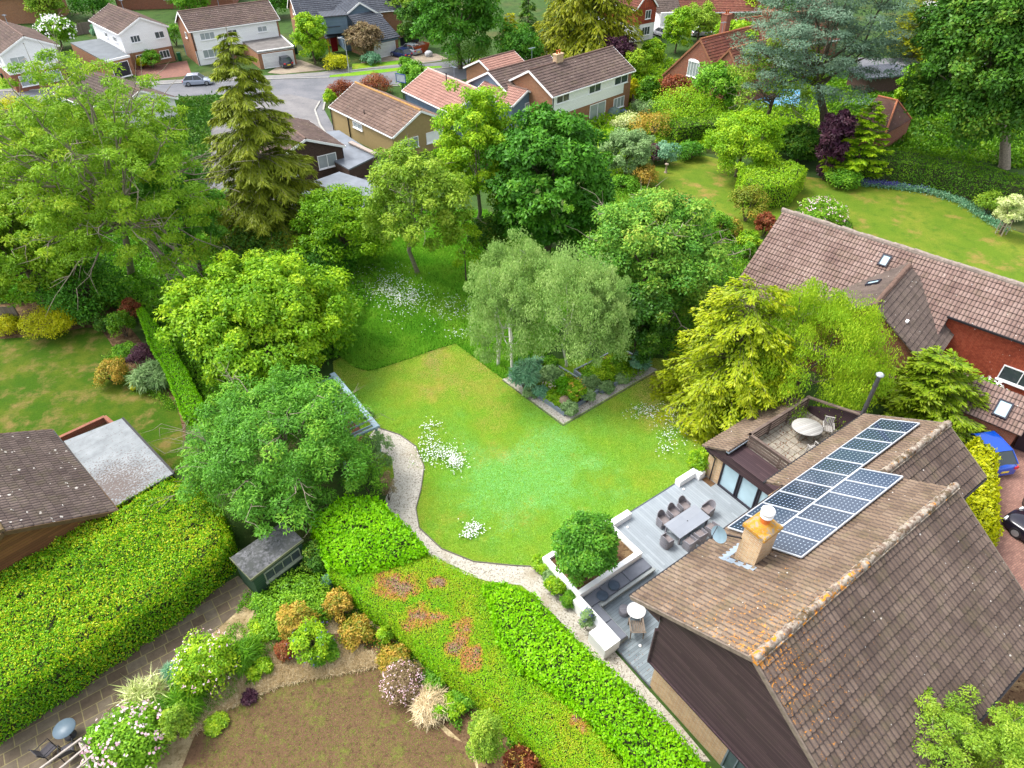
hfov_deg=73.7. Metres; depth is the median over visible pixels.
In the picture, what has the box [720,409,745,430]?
border plant
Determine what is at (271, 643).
planting
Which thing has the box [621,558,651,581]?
seat cushion
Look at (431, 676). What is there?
border shrub
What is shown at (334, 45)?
front door
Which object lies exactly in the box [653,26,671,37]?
parked car
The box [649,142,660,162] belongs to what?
garden shrub
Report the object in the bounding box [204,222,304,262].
garden shrub
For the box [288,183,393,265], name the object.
broad tree
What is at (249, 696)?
border shrub
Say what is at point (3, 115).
garden tree
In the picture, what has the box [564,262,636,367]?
silver birch
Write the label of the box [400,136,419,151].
window
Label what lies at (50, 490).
bungalow
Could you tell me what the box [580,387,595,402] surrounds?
border plant
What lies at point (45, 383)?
lawn
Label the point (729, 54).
clay roofed wing
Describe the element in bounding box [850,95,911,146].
hipped outbuilding
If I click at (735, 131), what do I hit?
round tree
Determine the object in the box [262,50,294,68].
garage door
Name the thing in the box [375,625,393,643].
border shrub
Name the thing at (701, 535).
dining chair
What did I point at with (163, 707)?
border shrub
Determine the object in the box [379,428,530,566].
path edging
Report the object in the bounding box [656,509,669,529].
dining chair
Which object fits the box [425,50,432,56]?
rubble bag
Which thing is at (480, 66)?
brown roofed house
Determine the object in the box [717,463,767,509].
folding doors
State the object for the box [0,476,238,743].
laurel hedge
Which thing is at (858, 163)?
bright conifer
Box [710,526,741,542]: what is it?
satellite dish
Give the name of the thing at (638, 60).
garden tree
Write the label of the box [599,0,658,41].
tile hung house
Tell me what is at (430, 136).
window
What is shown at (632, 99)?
fence
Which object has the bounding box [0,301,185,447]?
bed soil
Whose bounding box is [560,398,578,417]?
border plant
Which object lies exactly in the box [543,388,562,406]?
border plant
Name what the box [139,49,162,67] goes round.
garden shrub
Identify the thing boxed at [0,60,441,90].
pavement
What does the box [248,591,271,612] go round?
border shrub
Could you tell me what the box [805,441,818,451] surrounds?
terrace chair
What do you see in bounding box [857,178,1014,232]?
lavender border
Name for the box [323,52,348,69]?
garden shrub
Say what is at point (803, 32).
blue cedar
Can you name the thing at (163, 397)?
flower border
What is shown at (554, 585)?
border plant
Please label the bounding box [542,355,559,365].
border plant
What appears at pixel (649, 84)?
garden tree
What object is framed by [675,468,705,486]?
block wall
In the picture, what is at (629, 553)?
planter wall
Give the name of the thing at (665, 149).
garden shrub
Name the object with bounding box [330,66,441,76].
grass verge
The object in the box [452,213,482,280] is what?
ash
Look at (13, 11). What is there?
brick house
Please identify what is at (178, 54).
wheelie bin
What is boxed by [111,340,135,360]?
border shrub
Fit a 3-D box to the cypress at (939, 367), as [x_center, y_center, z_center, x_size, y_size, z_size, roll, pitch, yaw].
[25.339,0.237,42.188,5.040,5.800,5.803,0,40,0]
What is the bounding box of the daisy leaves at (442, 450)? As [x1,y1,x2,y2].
[408,418,476,480]
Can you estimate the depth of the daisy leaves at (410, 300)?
54.41 m
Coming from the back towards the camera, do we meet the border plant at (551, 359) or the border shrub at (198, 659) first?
the border plant at (551, 359)
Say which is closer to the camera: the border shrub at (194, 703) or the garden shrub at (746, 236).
the border shrub at (194, 703)
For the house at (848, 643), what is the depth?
25.65 m
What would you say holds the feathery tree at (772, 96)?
on the ground at (244, 536)
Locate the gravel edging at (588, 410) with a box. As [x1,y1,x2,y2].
[502,372,655,425]
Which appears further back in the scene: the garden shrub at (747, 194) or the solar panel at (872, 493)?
the garden shrub at (747, 194)
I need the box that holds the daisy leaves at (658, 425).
[621,402,699,460]
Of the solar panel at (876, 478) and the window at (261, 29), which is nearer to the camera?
the solar panel at (876, 478)
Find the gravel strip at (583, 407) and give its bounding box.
[503,366,656,423]
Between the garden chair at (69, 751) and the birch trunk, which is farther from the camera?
the birch trunk
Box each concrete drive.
[268,59,325,73]
[361,53,447,62]
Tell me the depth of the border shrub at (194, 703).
29.18 m
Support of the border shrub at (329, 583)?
on the straw bed at (177, 755)
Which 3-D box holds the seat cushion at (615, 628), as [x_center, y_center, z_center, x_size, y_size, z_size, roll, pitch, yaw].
[4.878,11.614,32.162,0.520,0.100,1.050,-25,46,-27]
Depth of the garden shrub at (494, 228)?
58.07 m
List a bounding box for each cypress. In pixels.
[648,273,807,445]
[872,345,965,420]
[881,348,991,444]
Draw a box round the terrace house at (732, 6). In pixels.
[679,0,830,29]
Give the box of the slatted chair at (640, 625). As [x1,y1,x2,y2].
[628,618,645,638]
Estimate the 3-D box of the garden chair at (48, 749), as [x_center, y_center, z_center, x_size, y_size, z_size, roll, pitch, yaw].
[-19.125,15.034,27.996,0.555,0.976,0.714,20,44,23]
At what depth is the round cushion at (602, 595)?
33.45 m
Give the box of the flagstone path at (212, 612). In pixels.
[0,576,251,767]
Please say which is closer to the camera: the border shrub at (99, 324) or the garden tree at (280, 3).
the border shrub at (99, 324)
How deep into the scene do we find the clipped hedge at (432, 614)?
30.22 m
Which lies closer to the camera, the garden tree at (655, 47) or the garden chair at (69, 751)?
the garden chair at (69, 751)
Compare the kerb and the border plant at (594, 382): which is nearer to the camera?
the border plant at (594, 382)
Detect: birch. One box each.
[463,258,551,363]
[468,226,551,367]
[520,239,624,367]
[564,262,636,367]
[912,684,1023,767]
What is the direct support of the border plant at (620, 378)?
in the raised bed at (577, 372)
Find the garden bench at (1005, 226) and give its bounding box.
[995,219,1013,235]
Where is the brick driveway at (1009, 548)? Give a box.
[995,435,1023,589]
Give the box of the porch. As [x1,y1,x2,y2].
[947,373,1023,444]
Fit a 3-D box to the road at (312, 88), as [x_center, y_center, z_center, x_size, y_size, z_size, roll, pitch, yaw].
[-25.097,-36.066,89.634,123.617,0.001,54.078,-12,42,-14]
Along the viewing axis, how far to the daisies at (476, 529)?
37.02 m
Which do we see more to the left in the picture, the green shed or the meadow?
the green shed
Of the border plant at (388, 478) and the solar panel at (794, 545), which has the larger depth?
the border plant at (388, 478)
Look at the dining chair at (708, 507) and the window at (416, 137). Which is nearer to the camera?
the dining chair at (708, 507)
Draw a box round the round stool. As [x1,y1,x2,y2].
[619,604,628,616]
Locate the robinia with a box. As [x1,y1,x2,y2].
[0,11,256,316]
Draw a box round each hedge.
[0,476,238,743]
[3,91,250,198]
[136,306,210,435]
[308,494,429,587]
[327,552,623,767]
[480,580,710,767]
[663,109,733,145]
[734,158,807,209]
[853,146,1023,202]
[965,435,1004,546]
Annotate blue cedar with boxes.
[730,0,919,131]
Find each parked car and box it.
[182,73,212,86]
[279,55,293,67]
[390,47,411,56]
[401,42,421,54]
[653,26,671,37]
[691,27,713,36]
[963,428,1018,475]
[1001,506,1023,540]
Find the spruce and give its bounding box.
[201,28,340,263]
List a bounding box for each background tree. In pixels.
[0,142,62,285]
[0,188,89,307]
[15,93,124,184]
[123,122,229,280]
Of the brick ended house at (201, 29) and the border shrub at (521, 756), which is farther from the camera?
the brick ended house at (201, 29)
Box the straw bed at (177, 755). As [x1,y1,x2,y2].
[143,579,483,767]
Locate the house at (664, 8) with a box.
[654,0,680,28]
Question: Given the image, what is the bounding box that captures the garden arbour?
[40,737,97,767]
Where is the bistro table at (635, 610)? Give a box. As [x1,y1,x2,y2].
[627,602,645,621]
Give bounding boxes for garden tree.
[0,104,32,163]
[22,0,70,18]
[32,13,77,48]
[67,0,113,15]
[165,0,210,9]
[253,0,287,14]
[289,11,330,64]
[343,21,383,58]
[385,0,412,22]
[393,1,423,42]
[394,59,430,87]
[490,21,544,60]
[599,33,637,57]
[624,48,652,74]
[629,77,638,100]
[633,75,662,108]
[641,37,666,64]
[656,73,698,110]
[661,5,693,52]
[689,0,720,41]
[689,59,748,106]
[713,19,758,39]
[744,0,764,15]
[766,0,798,11]
[775,121,821,161]
[814,108,858,179]
[892,59,930,116]
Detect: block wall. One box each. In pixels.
[611,509,631,526]
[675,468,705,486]
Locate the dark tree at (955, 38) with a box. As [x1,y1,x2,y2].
[901,0,1023,169]
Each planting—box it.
[192,578,516,763]
[516,363,594,409]
[578,353,632,383]
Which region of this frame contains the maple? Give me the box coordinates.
[151,246,359,389]
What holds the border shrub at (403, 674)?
on the straw bed at (177, 755)
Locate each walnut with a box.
[358,125,485,274]
[430,79,522,220]
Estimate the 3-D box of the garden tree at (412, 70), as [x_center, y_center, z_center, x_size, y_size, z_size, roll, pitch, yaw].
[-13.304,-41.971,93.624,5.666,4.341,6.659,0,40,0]
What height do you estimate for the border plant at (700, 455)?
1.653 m
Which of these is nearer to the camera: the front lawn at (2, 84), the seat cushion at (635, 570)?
the seat cushion at (635, 570)
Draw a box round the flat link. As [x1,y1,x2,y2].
[327,130,379,178]
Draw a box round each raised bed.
[509,356,598,415]
[574,351,642,393]
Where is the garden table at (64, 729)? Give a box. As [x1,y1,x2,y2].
[52,718,76,740]
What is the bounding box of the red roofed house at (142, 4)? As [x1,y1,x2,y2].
[115,0,238,9]
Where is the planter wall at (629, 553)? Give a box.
[542,526,641,597]
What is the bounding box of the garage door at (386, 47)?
[373,40,395,57]
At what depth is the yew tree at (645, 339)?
44.32 m
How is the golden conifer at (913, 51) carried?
on the ground at (244, 536)
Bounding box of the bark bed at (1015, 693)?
[944,672,1023,767]
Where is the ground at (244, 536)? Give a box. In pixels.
[0,0,1023,767]
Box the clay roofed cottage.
[661,7,778,98]
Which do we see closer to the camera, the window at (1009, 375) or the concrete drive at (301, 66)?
the window at (1009, 375)
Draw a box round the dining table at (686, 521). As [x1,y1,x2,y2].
[664,504,710,544]
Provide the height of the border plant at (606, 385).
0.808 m
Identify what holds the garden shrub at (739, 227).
on the ground at (244, 536)
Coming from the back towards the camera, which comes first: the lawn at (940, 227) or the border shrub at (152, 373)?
the lawn at (940, 227)
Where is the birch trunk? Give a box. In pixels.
[511,324,512,365]
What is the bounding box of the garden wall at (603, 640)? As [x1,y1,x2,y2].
[572,596,619,658]
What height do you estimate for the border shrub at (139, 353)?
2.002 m
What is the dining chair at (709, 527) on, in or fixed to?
on the deck
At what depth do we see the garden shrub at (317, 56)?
106.44 m
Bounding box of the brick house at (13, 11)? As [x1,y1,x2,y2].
[0,0,69,23]
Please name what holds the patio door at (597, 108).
in the white fronted house at (591, 84)
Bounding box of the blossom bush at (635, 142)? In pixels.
[598,127,655,174]
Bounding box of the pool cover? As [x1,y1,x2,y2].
[745,89,799,106]
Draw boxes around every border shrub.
[0,313,21,336]
[16,304,78,339]
[68,298,108,326]
[79,699,176,767]
[81,718,111,757]
[92,355,129,387]
[93,313,107,331]
[104,309,136,337]
[106,667,173,712]
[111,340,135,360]
[116,296,142,319]
[125,342,155,365]
[125,358,169,394]
[151,694,168,723]
[157,699,197,741]
[159,660,180,688]
[159,677,211,726]
[167,628,241,698]
[202,710,229,737]
[229,630,265,678]
[239,687,257,705]
[244,654,274,684]
[247,612,278,643]
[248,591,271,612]
[253,566,332,641]
[273,639,293,662]
[275,600,319,639]
[286,616,334,666]
[300,538,329,575]
[308,634,340,668]
[320,574,333,588]
[320,586,353,623]
[337,612,374,652]
[374,643,410,676]
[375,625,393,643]
[379,657,424,706]
[407,681,450,732]
[419,669,446,694]
[431,702,446,717]
[442,689,466,721]
[452,688,475,712]
[465,707,506,764]
[502,743,541,767]
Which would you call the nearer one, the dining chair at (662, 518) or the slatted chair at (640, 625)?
the slatted chair at (640, 625)
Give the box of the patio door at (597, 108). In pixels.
[589,100,605,121]
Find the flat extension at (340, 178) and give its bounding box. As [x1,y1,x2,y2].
[290,172,383,227]
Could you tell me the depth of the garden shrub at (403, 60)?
103.96 m
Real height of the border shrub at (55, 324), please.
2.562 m
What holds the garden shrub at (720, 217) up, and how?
on the ground at (244, 536)
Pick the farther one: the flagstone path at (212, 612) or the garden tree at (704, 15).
the garden tree at (704, 15)
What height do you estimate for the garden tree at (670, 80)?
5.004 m
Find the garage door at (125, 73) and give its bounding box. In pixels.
[112,60,131,77]
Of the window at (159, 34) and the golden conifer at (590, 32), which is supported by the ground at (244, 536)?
the golden conifer at (590, 32)
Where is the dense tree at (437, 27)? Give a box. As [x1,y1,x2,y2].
[409,0,508,68]
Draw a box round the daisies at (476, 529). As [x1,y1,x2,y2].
[458,517,490,538]
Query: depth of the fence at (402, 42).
111.73 m
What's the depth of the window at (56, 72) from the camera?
96.78 m
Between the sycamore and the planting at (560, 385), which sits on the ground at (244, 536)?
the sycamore
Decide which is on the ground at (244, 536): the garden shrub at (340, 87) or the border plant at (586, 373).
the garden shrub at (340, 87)
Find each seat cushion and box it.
[583,588,600,607]
[592,603,611,622]
[599,573,629,597]
[606,620,626,641]
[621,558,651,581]
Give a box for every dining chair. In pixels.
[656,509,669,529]
[659,532,673,549]
[666,502,679,519]
[677,495,690,512]
[682,535,697,551]
[693,528,707,544]
[701,499,715,516]
[704,521,719,536]
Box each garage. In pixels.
[53,417,175,506]
[71,39,134,77]
[243,35,296,69]
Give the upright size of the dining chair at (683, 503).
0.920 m
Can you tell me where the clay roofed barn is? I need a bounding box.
[735,6,839,55]
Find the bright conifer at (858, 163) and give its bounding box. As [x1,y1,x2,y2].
[819,100,893,180]
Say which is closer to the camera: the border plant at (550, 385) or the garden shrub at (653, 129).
the border plant at (550, 385)
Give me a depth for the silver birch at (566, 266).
41.10 m
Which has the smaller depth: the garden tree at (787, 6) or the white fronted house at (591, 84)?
the white fronted house at (591, 84)
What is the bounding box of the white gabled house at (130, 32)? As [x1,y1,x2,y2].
[88,0,176,68]
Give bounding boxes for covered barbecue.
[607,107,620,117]
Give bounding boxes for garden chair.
[28,738,60,760]
[57,738,78,762]
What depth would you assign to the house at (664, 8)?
119.36 m
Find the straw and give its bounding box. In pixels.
[188,636,379,738]
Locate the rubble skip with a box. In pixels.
[407,41,429,53]
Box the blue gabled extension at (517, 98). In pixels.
[478,81,530,129]
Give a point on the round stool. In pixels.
(623, 612)
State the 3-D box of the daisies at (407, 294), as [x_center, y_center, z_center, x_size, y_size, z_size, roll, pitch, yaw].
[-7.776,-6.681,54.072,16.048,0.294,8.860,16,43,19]
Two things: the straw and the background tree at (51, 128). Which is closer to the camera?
the straw
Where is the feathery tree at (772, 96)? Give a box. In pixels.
[725,27,835,138]
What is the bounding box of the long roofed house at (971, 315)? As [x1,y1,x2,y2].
[725,207,1023,401]
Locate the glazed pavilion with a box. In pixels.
[846,63,908,93]
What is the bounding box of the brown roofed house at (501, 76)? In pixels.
[466,47,552,91]
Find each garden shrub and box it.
[0,91,34,109]
[28,250,133,320]
[89,24,95,36]
[136,56,146,67]
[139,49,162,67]
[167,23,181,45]
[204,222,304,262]
[301,236,356,276]
[306,47,325,58]
[322,88,336,104]
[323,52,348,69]
[324,76,352,96]
[359,51,381,65]
[359,72,392,91]
[398,56,411,65]
[440,37,492,66]
[466,208,509,250]
[575,220,600,246]
[610,110,640,129]
[610,173,640,190]
[626,109,674,136]
[628,99,666,116]
[632,163,658,184]
[646,78,726,125]
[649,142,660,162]
[653,140,682,164]
[676,139,706,160]
[705,210,738,237]
[720,217,743,239]
[727,183,771,221]
[734,229,762,245]
[740,241,756,258]
[754,211,776,235]
[797,195,849,224]
[816,161,836,178]
[824,167,863,190]
[972,189,1003,214]
[981,376,1007,389]
[998,202,1022,220]
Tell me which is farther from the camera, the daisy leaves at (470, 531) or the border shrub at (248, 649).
the daisy leaves at (470, 531)
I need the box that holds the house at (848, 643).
[629,372,1023,767]
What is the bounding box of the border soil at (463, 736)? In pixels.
[340,618,519,767]
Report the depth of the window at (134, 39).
101.77 m
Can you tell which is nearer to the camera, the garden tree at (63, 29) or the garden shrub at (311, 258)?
the garden shrub at (311, 258)
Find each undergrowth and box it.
[0,186,384,400]
[561,184,762,369]
[589,56,828,176]
[824,71,1023,169]
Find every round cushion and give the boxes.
[596,590,608,600]
[608,580,619,589]
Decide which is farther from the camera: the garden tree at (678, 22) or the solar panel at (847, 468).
the garden tree at (678, 22)
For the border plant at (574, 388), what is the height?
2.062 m
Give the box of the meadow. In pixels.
[342,211,568,378]
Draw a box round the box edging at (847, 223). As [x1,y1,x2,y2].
[838,219,852,228]
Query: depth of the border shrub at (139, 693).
29.45 m
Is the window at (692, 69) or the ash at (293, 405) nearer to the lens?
the ash at (293, 405)
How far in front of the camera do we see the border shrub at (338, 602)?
32.42 m
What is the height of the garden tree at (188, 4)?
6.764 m
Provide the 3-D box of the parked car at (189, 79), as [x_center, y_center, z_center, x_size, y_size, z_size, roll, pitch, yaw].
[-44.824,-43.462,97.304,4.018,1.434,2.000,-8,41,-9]
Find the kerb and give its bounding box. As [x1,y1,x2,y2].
[0,65,464,131]
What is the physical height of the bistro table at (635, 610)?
0.693 m
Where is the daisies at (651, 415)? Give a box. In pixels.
[626,401,695,456]
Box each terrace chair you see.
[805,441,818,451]
[820,415,834,435]
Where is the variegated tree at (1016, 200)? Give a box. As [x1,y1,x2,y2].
[992,194,1023,234]
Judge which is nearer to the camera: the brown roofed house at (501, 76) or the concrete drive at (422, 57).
the brown roofed house at (501, 76)
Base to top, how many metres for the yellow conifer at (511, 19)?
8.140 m
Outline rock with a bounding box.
[559,396,570,403]
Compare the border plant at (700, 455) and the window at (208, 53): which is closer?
the border plant at (700, 455)
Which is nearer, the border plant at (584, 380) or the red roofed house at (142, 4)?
the border plant at (584, 380)
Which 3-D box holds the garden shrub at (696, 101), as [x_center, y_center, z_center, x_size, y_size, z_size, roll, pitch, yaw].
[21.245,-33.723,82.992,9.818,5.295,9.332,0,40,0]
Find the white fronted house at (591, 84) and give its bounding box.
[509,45,635,124]
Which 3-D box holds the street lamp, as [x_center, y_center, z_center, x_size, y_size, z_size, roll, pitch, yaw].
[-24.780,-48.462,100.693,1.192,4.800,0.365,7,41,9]
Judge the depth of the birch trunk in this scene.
46.85 m
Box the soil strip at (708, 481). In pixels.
[702,477,714,486]
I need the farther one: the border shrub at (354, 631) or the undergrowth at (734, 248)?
the undergrowth at (734, 248)
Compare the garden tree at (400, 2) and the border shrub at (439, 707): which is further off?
the garden tree at (400, 2)
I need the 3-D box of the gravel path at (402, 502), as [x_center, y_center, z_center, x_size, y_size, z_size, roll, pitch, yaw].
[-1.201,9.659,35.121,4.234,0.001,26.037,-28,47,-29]
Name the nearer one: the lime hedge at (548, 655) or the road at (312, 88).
the lime hedge at (548, 655)
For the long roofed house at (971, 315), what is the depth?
45.14 m
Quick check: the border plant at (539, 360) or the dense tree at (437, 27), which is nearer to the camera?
the border plant at (539, 360)
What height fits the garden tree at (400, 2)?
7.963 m
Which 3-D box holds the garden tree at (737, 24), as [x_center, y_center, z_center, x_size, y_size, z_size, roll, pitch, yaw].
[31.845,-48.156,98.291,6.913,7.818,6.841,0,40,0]
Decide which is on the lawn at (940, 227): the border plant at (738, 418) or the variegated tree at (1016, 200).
the variegated tree at (1016, 200)
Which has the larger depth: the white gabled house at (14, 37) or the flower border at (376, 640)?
the white gabled house at (14, 37)
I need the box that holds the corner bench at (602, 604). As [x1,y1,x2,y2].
[598,558,655,643]
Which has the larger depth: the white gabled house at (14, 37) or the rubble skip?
the rubble skip
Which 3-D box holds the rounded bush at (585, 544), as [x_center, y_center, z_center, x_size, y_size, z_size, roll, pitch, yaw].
[3.554,8.102,33.178,3.468,5.081,3.751,0,40,0]
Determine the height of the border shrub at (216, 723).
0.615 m
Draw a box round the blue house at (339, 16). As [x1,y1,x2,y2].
[287,0,402,57]
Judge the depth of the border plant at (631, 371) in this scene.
46.99 m
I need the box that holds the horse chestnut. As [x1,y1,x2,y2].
[476,101,616,254]
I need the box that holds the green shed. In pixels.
[229,522,307,592]
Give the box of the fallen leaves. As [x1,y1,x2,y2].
[767,417,828,458]
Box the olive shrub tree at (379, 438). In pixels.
[360,430,394,474]
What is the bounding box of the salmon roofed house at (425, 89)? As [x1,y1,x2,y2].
[401,66,496,138]
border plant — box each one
[347,458,389,500]
[364,407,373,419]
[378,470,397,500]
[506,355,541,389]
[521,383,536,398]
[525,355,543,369]
[531,384,547,397]
[531,553,548,575]
[538,364,564,382]
[541,569,554,581]
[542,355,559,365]
[542,381,555,388]
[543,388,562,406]
[543,575,566,595]
[552,375,572,395]
[559,589,575,608]
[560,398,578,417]
[565,378,587,401]
[576,376,588,386]
[578,606,595,628]
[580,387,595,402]
[581,364,605,380]
[586,374,601,390]
[590,360,615,380]
[598,380,615,394]
[610,355,629,369]
[611,354,644,383]
[613,371,629,384]
[628,350,651,372]
[685,447,708,471]
[693,447,708,470]
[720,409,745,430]
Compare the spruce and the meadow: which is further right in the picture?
the meadow
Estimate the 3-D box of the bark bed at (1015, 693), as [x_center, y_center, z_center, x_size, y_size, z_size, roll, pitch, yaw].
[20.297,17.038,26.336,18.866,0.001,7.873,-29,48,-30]
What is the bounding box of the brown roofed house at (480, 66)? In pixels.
[463,50,523,80]
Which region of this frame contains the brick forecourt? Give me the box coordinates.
[134,61,190,78]
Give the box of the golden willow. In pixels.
[722,276,904,429]
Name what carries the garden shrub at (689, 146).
on the lawn at (940, 227)
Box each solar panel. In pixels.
[728,515,782,532]
[745,502,799,524]
[763,491,815,511]
[772,531,819,557]
[779,479,832,499]
[782,516,837,542]
[796,468,847,487]
[796,504,855,528]
[811,458,863,475]
[812,491,871,514]
[825,447,878,464]
[829,479,887,501]
[841,437,892,453]
[846,468,902,488]
[855,428,906,443]
[868,418,919,433]
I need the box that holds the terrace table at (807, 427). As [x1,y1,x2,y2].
[792,418,822,440]
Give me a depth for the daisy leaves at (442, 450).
41.50 m
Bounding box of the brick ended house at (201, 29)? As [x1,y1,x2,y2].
[175,0,280,65]
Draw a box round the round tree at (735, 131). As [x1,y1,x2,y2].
[702,106,785,177]
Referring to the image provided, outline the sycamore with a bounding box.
[566,176,750,332]
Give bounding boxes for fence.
[0,306,24,326]
[74,22,91,35]
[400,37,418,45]
[628,94,638,111]
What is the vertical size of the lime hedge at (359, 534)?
2.751 m
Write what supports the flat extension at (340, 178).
on the ground at (244, 536)
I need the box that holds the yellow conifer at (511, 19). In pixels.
[499,13,518,50]
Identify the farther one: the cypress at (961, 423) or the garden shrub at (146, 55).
the garden shrub at (146, 55)
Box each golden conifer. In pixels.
[526,0,643,58]
[885,0,936,61]
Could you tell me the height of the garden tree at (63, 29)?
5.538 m
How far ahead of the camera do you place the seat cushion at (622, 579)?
34.06 m
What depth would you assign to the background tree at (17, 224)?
49.61 m
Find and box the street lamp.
[337,37,349,72]
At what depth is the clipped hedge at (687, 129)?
79.21 m
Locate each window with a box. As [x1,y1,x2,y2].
[9,55,26,66]
[18,75,38,87]
[41,69,62,82]
[129,35,141,43]
[154,31,165,39]
[159,49,171,59]
[199,31,214,40]
[202,49,218,58]
[257,26,267,32]
[263,548,302,584]
[317,152,336,170]
[352,120,362,131]
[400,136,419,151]
[426,128,442,144]
[556,93,569,104]
[589,83,600,94]
[613,95,624,107]
[614,74,627,86]
[641,26,649,36]
[645,10,650,19]
[686,61,699,78]
[720,749,744,767]
[995,364,1023,389]
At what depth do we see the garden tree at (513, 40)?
97.93 m
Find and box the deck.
[603,475,747,687]
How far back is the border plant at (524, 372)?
44.76 m
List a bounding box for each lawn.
[0,77,10,88]
[0,328,183,473]
[182,634,475,767]
[333,344,745,599]
[352,60,400,69]
[609,156,1023,282]
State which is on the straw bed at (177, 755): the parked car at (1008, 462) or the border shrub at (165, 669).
the border shrub at (165, 669)
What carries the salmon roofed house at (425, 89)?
on the ground at (244, 536)
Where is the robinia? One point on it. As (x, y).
(107, 208)
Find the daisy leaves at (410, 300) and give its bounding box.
[352,267,475,339]
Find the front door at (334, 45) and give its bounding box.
[330,37,337,51]
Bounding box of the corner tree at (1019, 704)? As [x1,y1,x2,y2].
[987,701,1023,765]
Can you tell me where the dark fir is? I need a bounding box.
[517,0,540,34]
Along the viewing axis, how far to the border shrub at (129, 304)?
51.25 m
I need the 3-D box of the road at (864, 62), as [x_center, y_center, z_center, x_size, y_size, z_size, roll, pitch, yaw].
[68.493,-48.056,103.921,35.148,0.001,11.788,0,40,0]
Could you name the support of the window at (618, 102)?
in the white fronted house at (591, 84)
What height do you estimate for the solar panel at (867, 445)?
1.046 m
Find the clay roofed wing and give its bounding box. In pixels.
[716,38,777,103]
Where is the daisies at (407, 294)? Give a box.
[350,264,482,338]
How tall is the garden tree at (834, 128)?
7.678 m
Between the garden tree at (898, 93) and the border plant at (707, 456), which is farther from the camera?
the garden tree at (898, 93)
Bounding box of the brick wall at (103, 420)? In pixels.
[59,415,113,446]
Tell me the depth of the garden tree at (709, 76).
84.85 m
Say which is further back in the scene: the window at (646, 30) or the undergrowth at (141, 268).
the window at (646, 30)
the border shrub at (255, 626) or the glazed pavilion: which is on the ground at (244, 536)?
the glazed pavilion
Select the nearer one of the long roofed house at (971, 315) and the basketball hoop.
the long roofed house at (971, 315)
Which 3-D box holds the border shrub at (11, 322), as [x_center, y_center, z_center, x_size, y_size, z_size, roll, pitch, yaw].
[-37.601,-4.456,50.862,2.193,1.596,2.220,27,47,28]
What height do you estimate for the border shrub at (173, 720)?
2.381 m
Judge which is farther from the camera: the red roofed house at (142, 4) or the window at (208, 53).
the red roofed house at (142, 4)
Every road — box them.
[0,34,655,191]
[858,58,984,66]
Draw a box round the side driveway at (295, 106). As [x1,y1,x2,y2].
[211,94,367,199]
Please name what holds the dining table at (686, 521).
on the deck
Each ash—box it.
[144,362,390,539]
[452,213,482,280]
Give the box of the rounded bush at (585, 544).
[550,509,620,587]
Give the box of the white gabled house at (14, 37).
[0,14,68,92]
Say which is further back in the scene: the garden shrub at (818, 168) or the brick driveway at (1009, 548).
the garden shrub at (818, 168)
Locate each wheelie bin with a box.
[176,52,181,60]
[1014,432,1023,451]
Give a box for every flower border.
[101,351,177,410]
[365,619,514,765]
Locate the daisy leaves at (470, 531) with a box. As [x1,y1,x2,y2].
[452,517,488,541]
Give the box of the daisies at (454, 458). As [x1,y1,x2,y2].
[412,420,469,477]
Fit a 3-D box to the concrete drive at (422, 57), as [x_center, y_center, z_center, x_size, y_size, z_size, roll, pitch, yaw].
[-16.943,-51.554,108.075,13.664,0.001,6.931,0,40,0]
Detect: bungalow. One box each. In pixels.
[0,67,178,155]
[0,429,118,577]
[257,114,345,179]
[328,81,448,157]
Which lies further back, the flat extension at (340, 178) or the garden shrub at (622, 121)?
the garden shrub at (622, 121)
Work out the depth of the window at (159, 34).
103.73 m
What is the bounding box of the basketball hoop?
[395,73,405,99]
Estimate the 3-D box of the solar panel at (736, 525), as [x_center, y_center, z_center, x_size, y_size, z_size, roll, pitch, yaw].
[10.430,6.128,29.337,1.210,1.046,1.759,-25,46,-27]
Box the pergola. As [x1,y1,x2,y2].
[314,372,380,466]
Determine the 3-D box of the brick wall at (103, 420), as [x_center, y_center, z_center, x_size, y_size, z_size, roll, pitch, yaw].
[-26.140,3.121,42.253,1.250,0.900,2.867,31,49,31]
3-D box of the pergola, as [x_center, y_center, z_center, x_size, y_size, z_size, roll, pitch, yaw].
[-10.711,2.157,42.398,2.620,2.190,6.300,-25,46,-27]
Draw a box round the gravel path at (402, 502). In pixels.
[369,428,709,760]
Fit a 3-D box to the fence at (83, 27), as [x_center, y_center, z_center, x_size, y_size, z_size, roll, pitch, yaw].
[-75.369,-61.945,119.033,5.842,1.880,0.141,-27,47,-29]
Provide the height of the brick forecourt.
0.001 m
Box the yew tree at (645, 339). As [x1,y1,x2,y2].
[604,277,674,364]
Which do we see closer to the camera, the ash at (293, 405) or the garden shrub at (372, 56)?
the ash at (293, 405)
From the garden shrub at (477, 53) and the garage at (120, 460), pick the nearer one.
the garage at (120, 460)
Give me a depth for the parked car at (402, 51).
107.54 m

